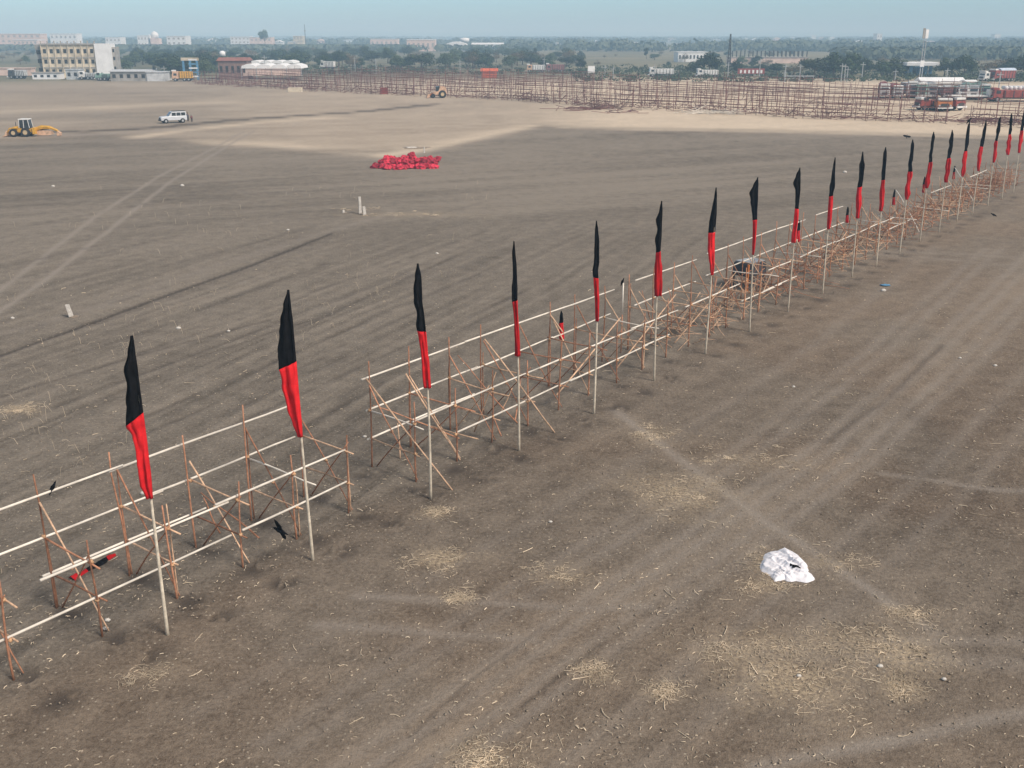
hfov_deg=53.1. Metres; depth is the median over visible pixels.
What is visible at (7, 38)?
building
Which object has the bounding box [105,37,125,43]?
building
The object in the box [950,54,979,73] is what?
tree
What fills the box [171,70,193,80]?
truck
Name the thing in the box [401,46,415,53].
tree
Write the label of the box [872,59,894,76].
tree
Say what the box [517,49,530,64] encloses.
tree
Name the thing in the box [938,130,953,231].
flag pole
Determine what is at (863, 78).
roadside scrub
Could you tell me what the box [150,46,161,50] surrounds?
tree
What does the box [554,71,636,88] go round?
scaffold row
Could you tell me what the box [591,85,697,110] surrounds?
scaffold row
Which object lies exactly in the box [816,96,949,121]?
scaffold row
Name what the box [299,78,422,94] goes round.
scaffold row
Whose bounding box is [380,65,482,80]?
scaffold row
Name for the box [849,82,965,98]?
scaffold row
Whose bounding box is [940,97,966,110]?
truck
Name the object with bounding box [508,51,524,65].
tree
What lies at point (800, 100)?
scaffold row
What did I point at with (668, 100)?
scaffold row
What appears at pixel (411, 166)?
red bundle
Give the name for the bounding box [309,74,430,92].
scaffold row
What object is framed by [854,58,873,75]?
tree
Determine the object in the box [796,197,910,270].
bamboo barricade
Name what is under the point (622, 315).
bare post
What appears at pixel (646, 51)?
tree
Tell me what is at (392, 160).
red bundle
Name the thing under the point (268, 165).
ground
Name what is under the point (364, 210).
marker post
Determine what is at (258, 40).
building
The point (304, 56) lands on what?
tree
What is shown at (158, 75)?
tin shed
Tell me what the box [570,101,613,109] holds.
stick pile
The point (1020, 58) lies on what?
tree
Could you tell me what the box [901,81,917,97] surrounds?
truck
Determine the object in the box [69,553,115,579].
fallen flag
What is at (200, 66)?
tree
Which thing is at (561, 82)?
scaffold row
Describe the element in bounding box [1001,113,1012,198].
flag pole
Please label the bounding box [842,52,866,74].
tree
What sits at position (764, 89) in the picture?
scaffold row
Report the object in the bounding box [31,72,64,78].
shed
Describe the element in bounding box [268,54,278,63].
tree
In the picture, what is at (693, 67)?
tree
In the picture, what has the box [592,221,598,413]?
flag pole
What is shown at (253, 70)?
scaffold row
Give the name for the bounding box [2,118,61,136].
backhoe loader
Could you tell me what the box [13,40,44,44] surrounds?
building
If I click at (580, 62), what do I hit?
tree
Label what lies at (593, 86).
scaffold row
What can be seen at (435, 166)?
red bundle
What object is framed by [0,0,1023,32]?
sky
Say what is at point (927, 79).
white canopy
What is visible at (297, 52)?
tree
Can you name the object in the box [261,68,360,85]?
scaffold row
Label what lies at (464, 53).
tree
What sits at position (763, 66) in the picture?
tree
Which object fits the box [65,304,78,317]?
marker post
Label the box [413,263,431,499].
flag pole
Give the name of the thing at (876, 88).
scaffold row
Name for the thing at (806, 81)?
scaffold row
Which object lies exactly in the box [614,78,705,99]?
scaffold row
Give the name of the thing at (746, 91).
scaffold row
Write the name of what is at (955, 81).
scaffold row
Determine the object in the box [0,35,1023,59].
distant wood
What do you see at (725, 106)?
scaffold row
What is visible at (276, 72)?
white tent
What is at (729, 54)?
lattice mast
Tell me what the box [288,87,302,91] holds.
cream block
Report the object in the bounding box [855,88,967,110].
scaffold row
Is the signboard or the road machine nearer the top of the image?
the signboard
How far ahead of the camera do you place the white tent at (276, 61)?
326.55 m
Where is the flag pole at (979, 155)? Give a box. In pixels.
[972,120,986,213]
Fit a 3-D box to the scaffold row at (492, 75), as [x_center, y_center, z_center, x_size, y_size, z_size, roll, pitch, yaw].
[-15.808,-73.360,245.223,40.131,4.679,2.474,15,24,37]
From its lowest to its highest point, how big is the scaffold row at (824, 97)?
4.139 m
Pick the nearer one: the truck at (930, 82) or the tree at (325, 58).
the truck at (930, 82)
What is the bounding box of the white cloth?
[760,548,814,582]
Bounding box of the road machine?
[426,86,446,97]
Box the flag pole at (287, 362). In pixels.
[277,290,314,560]
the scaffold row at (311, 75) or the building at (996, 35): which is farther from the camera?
the building at (996, 35)
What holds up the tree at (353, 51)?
on the ground
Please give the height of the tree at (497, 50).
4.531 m
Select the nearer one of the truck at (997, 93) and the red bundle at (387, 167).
the red bundle at (387, 167)
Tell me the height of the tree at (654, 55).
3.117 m
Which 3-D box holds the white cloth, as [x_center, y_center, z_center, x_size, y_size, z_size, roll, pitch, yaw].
[6.472,4.221,24.458,1.166,0.206,1.724,0,19,0]
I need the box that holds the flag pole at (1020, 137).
[1013,113,1023,192]
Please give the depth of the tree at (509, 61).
379.18 m
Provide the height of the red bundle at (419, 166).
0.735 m
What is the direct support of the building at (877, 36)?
on the ground
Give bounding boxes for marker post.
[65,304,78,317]
[357,197,362,213]
[362,206,368,215]
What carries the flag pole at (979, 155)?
on the ground
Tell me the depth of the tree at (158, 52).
467.27 m
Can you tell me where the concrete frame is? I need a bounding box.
[726,51,808,62]
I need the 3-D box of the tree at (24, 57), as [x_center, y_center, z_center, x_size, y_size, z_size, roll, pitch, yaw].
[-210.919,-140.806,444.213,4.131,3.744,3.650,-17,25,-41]
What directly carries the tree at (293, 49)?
on the ground
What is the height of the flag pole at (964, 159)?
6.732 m
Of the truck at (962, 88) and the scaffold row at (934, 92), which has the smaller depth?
the scaffold row at (934, 92)
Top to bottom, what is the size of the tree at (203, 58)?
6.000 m
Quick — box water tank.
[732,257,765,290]
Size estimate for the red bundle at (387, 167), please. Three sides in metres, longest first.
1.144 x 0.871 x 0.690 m
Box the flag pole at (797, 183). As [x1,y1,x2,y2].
[787,168,800,311]
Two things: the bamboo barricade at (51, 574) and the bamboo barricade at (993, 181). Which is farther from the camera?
the bamboo barricade at (993, 181)
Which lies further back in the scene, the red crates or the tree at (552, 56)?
the tree at (552, 56)
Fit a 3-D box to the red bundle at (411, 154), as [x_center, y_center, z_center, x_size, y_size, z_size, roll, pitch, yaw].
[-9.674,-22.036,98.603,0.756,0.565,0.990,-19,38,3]
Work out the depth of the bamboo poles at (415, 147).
114.19 m
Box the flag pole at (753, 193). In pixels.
[748,177,758,331]
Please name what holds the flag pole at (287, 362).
on the ground
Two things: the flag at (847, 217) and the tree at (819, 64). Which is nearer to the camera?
the flag at (847, 217)
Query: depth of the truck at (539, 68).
342.33 m
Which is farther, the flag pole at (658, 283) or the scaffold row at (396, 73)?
the scaffold row at (396, 73)
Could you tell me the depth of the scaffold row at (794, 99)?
164.12 m
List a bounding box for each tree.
[21,55,31,63]
[120,59,134,68]
[123,51,144,65]
[138,50,149,64]
[142,52,160,69]
[146,51,162,55]
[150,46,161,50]
[153,56,180,73]
[156,54,175,65]
[160,48,172,53]
[165,59,182,70]
[173,50,185,57]
[179,55,204,70]
[184,55,209,62]
[192,52,217,65]
[194,48,209,53]
[200,59,215,74]
[225,49,238,55]
[230,47,243,55]
[240,53,255,60]
[257,50,270,56]
[258,29,267,40]
[265,49,273,58]
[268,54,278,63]
[269,48,290,57]
[278,53,302,63]
[285,55,305,63]
[287,50,307,55]
[288,46,303,53]
[300,53,310,63]
[312,48,327,54]
[312,50,326,61]
[314,54,333,64]
[318,52,331,57]
[330,50,347,65]
[344,55,361,67]
[348,48,358,55]
[355,58,364,66]
[357,46,371,60]
[362,50,378,61]
[363,52,380,62]
[379,47,395,62]
[389,56,405,67]
[391,55,407,67]
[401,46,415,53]
[403,56,414,68]
[406,53,437,67]
[421,52,434,63]
[439,53,462,66]
[439,54,453,66]
[449,47,462,55]
[459,49,480,62]
[464,50,480,66]
[468,48,480,66]
[473,56,491,66]
[479,51,493,64]
[483,48,492,53]
[489,49,501,55]
[493,52,500,62]
[501,54,519,68]
[502,48,514,54]
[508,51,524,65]
[510,47,520,53]
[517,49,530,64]
[524,52,540,64]
[535,57,555,68]
[545,53,556,60]
[557,47,573,57]
[557,57,575,66]
[563,49,575,57]
[571,55,585,62]
[575,58,586,68]
[643,48,648,58]
[649,54,659,59]
[679,54,690,58]
[684,61,699,71]
[695,51,721,69]
[729,60,743,70]
[737,56,747,63]
[748,60,757,65]
[751,55,762,61]
[753,64,769,71]
[761,59,772,65]
[768,62,785,72]
[783,62,805,75]
[798,58,833,76]
[823,52,847,77]
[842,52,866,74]
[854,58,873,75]
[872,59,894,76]
[880,57,906,77]
[900,59,914,73]
[934,57,956,76]
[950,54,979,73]
[977,61,999,71]
[986,58,1007,70]
[995,57,1023,71]
[1017,55,1023,65]
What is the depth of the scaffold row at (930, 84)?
192.79 m
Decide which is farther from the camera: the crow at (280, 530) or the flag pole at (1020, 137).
the flag pole at (1020, 137)
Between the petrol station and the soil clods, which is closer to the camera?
the soil clods
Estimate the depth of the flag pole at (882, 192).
54.64 m
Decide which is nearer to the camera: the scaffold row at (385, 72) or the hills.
the scaffold row at (385, 72)
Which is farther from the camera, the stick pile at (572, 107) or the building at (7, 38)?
the building at (7, 38)
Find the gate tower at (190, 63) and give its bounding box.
[181,58,199,79]
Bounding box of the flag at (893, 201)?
[890,189,894,225]
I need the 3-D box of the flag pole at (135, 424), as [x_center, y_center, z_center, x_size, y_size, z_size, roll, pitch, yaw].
[-7.392,2.262,20.595,0.357,6.715,0.307,11,22,30]
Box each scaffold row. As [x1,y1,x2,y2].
[191,71,289,88]
[205,75,301,86]
[216,70,315,86]
[238,69,335,85]
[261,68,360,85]
[284,68,382,84]
[285,73,406,95]
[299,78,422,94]
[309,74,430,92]
[322,64,411,81]
[334,72,449,91]
[352,66,452,81]
[354,73,473,90]
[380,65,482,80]
[386,69,506,89]
[404,77,510,99]
[405,70,524,85]
[426,84,531,98]
[428,78,524,93]
[446,77,545,96]
[454,66,567,84]
[471,76,571,94]
[476,69,594,83]
[495,73,591,92]
[504,78,610,105]
[517,72,611,88]
[521,89,610,104]
[552,81,645,104]
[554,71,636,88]
[559,77,648,101]
[575,71,667,86]
[585,79,675,99]
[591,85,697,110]
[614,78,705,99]
[616,91,721,110]
[620,85,722,107]
[640,84,739,103]
[652,75,744,97]
[665,82,763,105]
[692,82,789,102]
[692,87,827,118]
[693,75,783,94]
[708,94,849,118]
[716,77,812,98]
[723,71,816,93]
[726,89,853,114]
[733,73,824,96]
[745,86,873,111]
[762,75,852,92]
[766,85,889,108]
[795,80,920,107]
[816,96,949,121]
[820,91,953,123]
[828,82,951,104]
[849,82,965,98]
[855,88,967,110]
[873,86,980,107]
[879,81,983,99]
[893,75,1009,100]
[895,80,992,92]
[957,98,1023,127]
[965,107,1022,124]
[978,98,1023,120]
[1001,96,1022,116]
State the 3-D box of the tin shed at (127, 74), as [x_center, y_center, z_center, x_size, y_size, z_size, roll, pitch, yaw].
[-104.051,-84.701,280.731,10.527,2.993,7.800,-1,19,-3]
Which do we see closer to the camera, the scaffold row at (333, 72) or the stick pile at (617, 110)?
the stick pile at (617, 110)
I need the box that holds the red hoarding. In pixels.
[737,68,764,76]
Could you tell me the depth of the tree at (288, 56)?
373.21 m
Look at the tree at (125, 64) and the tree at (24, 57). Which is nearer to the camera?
the tree at (125, 64)
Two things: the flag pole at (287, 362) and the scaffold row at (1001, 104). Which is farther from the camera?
the scaffold row at (1001, 104)
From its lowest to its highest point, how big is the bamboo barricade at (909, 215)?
2.705 m
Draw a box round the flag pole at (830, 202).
[822,157,835,293]
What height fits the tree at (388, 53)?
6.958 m
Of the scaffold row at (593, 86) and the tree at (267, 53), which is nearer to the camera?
the scaffold row at (593, 86)
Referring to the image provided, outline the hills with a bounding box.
[0,31,1023,36]
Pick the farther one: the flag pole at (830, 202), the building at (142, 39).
the building at (142, 39)
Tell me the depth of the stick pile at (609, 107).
175.64 m
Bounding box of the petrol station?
[900,62,939,74]
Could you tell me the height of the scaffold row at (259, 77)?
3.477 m
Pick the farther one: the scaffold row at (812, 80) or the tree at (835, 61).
the tree at (835, 61)
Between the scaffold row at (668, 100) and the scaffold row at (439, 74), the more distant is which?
the scaffold row at (439, 74)
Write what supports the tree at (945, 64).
on the ground
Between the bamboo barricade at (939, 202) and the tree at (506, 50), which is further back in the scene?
the tree at (506, 50)
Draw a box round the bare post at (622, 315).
[620,283,623,352]
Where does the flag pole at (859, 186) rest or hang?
on the ground
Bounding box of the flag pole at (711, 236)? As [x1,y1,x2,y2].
[704,187,716,353]
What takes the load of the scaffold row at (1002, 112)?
on the ground
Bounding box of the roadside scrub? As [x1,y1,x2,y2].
[159,63,1023,81]
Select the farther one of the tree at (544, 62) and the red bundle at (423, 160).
the tree at (544, 62)
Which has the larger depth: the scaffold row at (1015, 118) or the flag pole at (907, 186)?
the scaffold row at (1015, 118)
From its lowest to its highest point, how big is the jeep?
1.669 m
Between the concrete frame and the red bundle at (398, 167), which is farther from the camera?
the concrete frame
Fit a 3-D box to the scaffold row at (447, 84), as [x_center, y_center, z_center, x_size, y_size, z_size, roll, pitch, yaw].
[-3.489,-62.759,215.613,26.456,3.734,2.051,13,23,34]
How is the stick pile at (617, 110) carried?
on the ground
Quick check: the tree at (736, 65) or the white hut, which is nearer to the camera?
the white hut
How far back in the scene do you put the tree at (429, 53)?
429.92 m
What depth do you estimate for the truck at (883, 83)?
201.75 m
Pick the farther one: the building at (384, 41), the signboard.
the building at (384, 41)
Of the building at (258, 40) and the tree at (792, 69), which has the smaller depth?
the tree at (792, 69)
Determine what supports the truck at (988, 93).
on the ground
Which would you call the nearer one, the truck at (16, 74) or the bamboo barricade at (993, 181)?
the bamboo barricade at (993, 181)
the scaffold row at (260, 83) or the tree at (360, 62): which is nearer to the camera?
the scaffold row at (260, 83)
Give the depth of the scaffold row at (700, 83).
210.82 m
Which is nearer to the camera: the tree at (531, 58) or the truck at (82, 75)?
the truck at (82, 75)
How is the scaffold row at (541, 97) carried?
on the ground
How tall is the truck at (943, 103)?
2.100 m
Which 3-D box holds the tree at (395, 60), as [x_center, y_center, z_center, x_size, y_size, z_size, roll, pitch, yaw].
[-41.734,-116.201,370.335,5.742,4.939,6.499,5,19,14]
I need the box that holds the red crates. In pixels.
[380,87,387,93]
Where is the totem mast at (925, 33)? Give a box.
[919,28,928,76]
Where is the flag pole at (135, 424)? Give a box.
[124,335,169,635]
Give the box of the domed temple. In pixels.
[148,31,161,44]
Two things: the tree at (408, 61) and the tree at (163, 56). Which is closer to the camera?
the tree at (163, 56)
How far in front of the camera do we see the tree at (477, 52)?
396.91 m
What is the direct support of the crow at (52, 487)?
on the bamboo barricade at (51, 574)
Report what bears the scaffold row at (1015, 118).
on the ground
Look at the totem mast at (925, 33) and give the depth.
260.36 m
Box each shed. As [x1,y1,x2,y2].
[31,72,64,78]
[64,69,83,79]
[108,69,154,80]
[146,71,169,80]
[480,68,497,77]
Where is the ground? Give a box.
[0,39,1023,767]
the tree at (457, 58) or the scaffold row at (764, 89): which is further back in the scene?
the tree at (457, 58)
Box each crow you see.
[49,481,55,494]
[273,519,287,538]
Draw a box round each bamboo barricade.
[0,405,353,680]
[361,274,684,489]
[634,244,781,346]
[705,212,848,304]
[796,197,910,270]
[863,190,948,247]
[902,168,987,222]
[951,159,1023,201]
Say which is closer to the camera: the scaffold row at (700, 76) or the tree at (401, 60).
the scaffold row at (700, 76)
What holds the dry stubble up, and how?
on the ground
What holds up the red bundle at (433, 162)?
on the ground
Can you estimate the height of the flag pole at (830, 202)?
6.702 m
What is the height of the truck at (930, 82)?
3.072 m
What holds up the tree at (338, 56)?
on the ground
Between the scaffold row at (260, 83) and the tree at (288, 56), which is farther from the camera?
the tree at (288, 56)
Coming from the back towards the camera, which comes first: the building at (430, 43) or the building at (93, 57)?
the building at (430, 43)
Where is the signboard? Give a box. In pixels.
[588,66,594,73]
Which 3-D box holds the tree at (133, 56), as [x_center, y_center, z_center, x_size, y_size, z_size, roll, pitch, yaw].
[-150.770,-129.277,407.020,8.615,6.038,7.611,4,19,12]
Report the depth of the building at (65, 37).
1065.12 m
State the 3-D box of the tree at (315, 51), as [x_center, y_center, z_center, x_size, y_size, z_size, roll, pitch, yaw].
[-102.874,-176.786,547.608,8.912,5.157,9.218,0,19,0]
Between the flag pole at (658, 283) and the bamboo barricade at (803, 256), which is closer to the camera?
the flag pole at (658, 283)
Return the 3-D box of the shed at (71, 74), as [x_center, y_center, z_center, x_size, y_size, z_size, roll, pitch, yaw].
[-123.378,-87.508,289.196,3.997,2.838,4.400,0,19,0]
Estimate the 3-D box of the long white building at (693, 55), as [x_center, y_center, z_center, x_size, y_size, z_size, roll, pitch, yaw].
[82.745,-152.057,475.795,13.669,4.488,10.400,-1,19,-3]
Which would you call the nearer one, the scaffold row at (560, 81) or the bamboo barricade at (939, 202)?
the bamboo barricade at (939, 202)
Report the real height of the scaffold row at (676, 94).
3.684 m
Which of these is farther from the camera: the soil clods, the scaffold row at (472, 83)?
the scaffold row at (472, 83)
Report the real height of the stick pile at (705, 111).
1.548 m
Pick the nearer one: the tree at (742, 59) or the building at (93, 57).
the building at (93, 57)
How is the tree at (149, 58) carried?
on the ground
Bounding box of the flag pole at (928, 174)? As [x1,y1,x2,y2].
[919,132,934,241]
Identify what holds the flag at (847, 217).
on the ground
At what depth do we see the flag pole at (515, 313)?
29.89 m
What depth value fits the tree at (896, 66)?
295.94 m
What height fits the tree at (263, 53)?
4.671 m
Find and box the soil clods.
[0,315,1023,767]
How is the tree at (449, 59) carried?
on the ground
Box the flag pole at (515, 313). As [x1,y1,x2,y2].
[512,241,520,450]
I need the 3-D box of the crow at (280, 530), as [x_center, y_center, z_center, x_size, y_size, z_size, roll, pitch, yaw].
[-5.479,3.471,24.207,0.476,0.782,0.116,21,54,24]
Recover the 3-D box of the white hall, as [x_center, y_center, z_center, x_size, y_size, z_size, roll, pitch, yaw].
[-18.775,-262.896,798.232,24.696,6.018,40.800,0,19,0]
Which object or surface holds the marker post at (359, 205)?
on the ground
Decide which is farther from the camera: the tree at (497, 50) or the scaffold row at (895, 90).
the tree at (497, 50)
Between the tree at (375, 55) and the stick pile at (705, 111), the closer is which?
the stick pile at (705, 111)
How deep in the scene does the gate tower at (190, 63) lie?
284.11 m
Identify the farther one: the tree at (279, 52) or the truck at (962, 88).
the tree at (279, 52)
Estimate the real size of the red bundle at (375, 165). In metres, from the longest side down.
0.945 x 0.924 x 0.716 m
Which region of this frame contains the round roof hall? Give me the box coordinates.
[446,41,467,50]
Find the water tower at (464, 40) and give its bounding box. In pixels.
[460,38,468,42]
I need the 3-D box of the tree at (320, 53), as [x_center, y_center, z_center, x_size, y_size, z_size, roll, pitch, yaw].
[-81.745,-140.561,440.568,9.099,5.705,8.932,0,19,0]
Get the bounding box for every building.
[0,33,47,43]
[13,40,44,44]
[34,41,120,77]
[49,33,82,42]
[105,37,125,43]
[137,35,150,44]
[166,36,190,44]
[230,37,249,43]
[249,37,274,44]
[293,36,304,43]
[370,39,398,43]
[406,39,435,50]
[674,51,706,61]
[873,33,882,40]
[991,34,1000,38]
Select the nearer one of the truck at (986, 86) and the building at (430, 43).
the truck at (986, 86)
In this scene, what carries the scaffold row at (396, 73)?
on the ground
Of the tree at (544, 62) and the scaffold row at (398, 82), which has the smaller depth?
the scaffold row at (398, 82)
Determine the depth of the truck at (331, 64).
374.04 m
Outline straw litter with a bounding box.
[0,207,1023,767]
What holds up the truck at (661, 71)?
on the ground
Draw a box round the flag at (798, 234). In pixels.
[794,220,799,272]
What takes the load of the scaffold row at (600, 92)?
on the ground
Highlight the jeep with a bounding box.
[158,110,187,123]
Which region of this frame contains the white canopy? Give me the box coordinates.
[914,77,964,84]
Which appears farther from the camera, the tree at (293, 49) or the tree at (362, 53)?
the tree at (293, 49)
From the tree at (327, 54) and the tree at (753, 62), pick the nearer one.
the tree at (753, 62)
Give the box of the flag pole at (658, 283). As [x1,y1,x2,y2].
[653,201,662,380]
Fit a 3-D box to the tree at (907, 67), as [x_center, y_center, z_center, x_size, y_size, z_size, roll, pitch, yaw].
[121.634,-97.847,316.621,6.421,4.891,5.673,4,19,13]
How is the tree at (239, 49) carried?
on the ground
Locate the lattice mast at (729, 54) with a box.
[726,34,731,70]
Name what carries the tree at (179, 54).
on the ground
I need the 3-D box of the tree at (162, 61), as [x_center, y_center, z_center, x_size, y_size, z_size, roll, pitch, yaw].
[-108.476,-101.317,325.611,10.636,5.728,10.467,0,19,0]
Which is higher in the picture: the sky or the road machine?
the sky
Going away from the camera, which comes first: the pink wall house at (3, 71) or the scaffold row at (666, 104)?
the scaffold row at (666, 104)
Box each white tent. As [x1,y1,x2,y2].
[241,63,307,76]
[251,60,299,68]
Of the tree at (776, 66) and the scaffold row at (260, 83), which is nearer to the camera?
the scaffold row at (260, 83)
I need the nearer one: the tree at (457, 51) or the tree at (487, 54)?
the tree at (487, 54)
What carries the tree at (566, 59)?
on the ground
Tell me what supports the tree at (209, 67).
on the ground
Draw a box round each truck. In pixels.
[7,69,27,78]
[77,71,94,79]
[94,72,110,80]
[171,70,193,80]
[319,60,334,68]
[526,64,544,71]
[546,63,564,71]
[647,67,673,76]
[695,68,718,76]
[878,81,889,97]
[889,83,903,98]
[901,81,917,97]
[912,97,939,110]
[915,83,927,96]
[926,81,937,98]
[933,98,952,110]
[934,85,953,97]
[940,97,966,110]
[945,89,993,101]
[953,85,968,98]
[963,82,979,99]
[974,81,990,99]
[977,71,994,81]
[987,87,1023,101]
[990,68,1016,80]
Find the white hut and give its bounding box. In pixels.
[960,80,976,83]
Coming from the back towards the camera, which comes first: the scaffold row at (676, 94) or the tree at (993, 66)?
the tree at (993, 66)
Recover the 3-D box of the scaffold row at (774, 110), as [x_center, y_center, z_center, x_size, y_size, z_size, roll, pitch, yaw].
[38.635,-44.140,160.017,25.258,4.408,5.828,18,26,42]
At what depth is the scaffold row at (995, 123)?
141.42 m
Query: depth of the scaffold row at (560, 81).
236.16 m
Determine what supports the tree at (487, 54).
on the ground
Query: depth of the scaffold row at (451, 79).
236.26 m
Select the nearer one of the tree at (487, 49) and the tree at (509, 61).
the tree at (509, 61)
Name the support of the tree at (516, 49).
on the ground
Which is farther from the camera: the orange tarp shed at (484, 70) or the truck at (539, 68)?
the truck at (539, 68)
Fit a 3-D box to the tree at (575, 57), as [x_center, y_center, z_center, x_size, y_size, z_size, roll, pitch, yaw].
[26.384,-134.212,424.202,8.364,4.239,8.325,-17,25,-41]
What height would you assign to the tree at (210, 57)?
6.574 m
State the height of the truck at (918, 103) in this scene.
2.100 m
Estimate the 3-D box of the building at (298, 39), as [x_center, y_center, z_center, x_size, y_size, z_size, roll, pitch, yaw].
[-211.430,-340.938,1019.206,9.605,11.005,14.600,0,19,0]
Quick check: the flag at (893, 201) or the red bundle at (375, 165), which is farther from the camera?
the red bundle at (375, 165)
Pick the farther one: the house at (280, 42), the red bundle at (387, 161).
the house at (280, 42)
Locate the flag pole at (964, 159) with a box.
[956,122,969,220]
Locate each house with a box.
[0,68,35,75]
[216,57,252,78]
[275,40,284,43]
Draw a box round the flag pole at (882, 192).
[875,147,886,266]
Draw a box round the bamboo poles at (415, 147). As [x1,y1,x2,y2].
[402,147,430,148]
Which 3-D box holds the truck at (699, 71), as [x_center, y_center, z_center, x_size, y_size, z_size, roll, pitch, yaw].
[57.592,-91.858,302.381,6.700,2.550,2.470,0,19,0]
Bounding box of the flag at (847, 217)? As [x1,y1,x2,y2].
[843,207,848,247]
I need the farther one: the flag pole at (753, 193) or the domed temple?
the domed temple
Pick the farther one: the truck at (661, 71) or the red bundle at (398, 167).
the truck at (661, 71)
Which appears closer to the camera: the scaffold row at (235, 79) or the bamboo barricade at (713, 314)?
the bamboo barricade at (713, 314)
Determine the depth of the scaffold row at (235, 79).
252.72 m
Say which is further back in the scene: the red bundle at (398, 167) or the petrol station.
the petrol station
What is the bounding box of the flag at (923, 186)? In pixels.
[920,177,924,209]
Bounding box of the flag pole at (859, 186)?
[851,152,864,276]
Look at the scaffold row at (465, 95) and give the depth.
204.71 m
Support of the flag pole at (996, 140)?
on the ground
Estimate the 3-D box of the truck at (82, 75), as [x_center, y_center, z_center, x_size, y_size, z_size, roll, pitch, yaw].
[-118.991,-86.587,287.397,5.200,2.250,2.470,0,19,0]
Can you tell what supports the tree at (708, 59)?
on the ground
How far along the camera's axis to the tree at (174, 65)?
310.36 m
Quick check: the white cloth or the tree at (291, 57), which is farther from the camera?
the tree at (291, 57)
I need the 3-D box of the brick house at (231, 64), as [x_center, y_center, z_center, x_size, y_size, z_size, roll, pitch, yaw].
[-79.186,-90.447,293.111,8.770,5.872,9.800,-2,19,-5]
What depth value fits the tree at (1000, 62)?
324.64 m
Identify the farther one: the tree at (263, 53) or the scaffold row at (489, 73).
the tree at (263, 53)
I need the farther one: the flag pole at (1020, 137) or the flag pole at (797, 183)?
the flag pole at (1020, 137)
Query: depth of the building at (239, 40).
1012.28 m
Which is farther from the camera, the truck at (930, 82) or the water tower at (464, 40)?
the water tower at (464, 40)
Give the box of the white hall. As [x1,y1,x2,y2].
[472,43,503,46]
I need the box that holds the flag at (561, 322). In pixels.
[559,311,563,355]
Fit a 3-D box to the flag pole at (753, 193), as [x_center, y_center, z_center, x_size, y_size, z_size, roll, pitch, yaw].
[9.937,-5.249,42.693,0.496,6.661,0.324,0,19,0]
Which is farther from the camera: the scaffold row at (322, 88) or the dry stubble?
the scaffold row at (322, 88)
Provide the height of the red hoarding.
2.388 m
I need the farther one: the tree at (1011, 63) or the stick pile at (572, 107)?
the tree at (1011, 63)
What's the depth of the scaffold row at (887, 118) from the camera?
149.72 m
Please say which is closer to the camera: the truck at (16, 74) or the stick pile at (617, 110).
the stick pile at (617, 110)
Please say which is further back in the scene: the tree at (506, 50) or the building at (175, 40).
the building at (175, 40)
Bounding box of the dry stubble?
[1,188,488,475]
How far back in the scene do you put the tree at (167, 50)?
527.90 m
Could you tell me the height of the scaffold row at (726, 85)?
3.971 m
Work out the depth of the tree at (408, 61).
376.74 m
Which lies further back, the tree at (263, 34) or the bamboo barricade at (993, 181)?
the tree at (263, 34)
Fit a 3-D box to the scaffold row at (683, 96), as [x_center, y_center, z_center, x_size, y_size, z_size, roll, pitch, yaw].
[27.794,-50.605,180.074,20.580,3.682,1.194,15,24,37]
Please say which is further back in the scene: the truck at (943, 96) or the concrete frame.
the concrete frame
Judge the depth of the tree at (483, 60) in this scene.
378.38 m
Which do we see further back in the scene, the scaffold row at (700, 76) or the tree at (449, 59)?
the tree at (449, 59)
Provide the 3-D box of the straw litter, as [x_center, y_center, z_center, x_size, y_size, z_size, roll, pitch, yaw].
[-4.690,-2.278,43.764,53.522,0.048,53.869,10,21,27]
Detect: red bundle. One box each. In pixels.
[370,162,378,168]
[382,164,391,169]
[384,158,390,164]
[389,157,395,164]
[392,163,403,169]
[402,158,409,164]
[407,152,414,157]
[407,163,414,168]
[415,163,425,168]
[419,158,427,163]
[429,160,437,164]
[430,163,438,168]
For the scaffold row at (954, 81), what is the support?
on the ground
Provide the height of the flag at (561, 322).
2.657 m
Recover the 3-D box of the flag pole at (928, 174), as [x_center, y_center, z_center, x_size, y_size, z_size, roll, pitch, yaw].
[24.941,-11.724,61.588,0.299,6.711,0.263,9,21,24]
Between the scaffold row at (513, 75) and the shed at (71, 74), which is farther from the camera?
the shed at (71, 74)
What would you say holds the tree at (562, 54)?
on the ground
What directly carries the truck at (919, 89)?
on the ground
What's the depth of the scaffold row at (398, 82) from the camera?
233.11 m
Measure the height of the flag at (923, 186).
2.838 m
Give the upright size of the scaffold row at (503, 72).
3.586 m
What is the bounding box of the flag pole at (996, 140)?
[987,116,1000,205]
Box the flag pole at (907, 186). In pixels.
[899,139,913,254]
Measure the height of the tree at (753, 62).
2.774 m
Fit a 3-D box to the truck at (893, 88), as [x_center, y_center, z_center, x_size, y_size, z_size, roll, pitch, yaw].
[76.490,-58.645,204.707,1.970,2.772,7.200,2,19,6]
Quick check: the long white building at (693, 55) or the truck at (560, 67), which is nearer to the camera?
the truck at (560, 67)
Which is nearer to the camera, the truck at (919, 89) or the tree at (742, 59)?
the truck at (919, 89)
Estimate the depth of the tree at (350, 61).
374.36 m
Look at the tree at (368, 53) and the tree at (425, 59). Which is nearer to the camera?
the tree at (425, 59)
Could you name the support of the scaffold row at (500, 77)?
on the ground
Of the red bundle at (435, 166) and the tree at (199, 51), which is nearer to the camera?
the red bundle at (435, 166)
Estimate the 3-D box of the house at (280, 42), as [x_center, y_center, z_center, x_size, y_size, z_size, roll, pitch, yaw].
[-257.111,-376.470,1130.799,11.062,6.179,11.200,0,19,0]
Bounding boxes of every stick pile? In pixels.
[540,104,588,110]
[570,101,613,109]
[583,100,629,109]
[592,102,638,112]
[674,105,755,114]
[910,114,1019,122]
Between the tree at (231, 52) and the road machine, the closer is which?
the road machine
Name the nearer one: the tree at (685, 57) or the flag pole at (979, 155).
the flag pole at (979, 155)

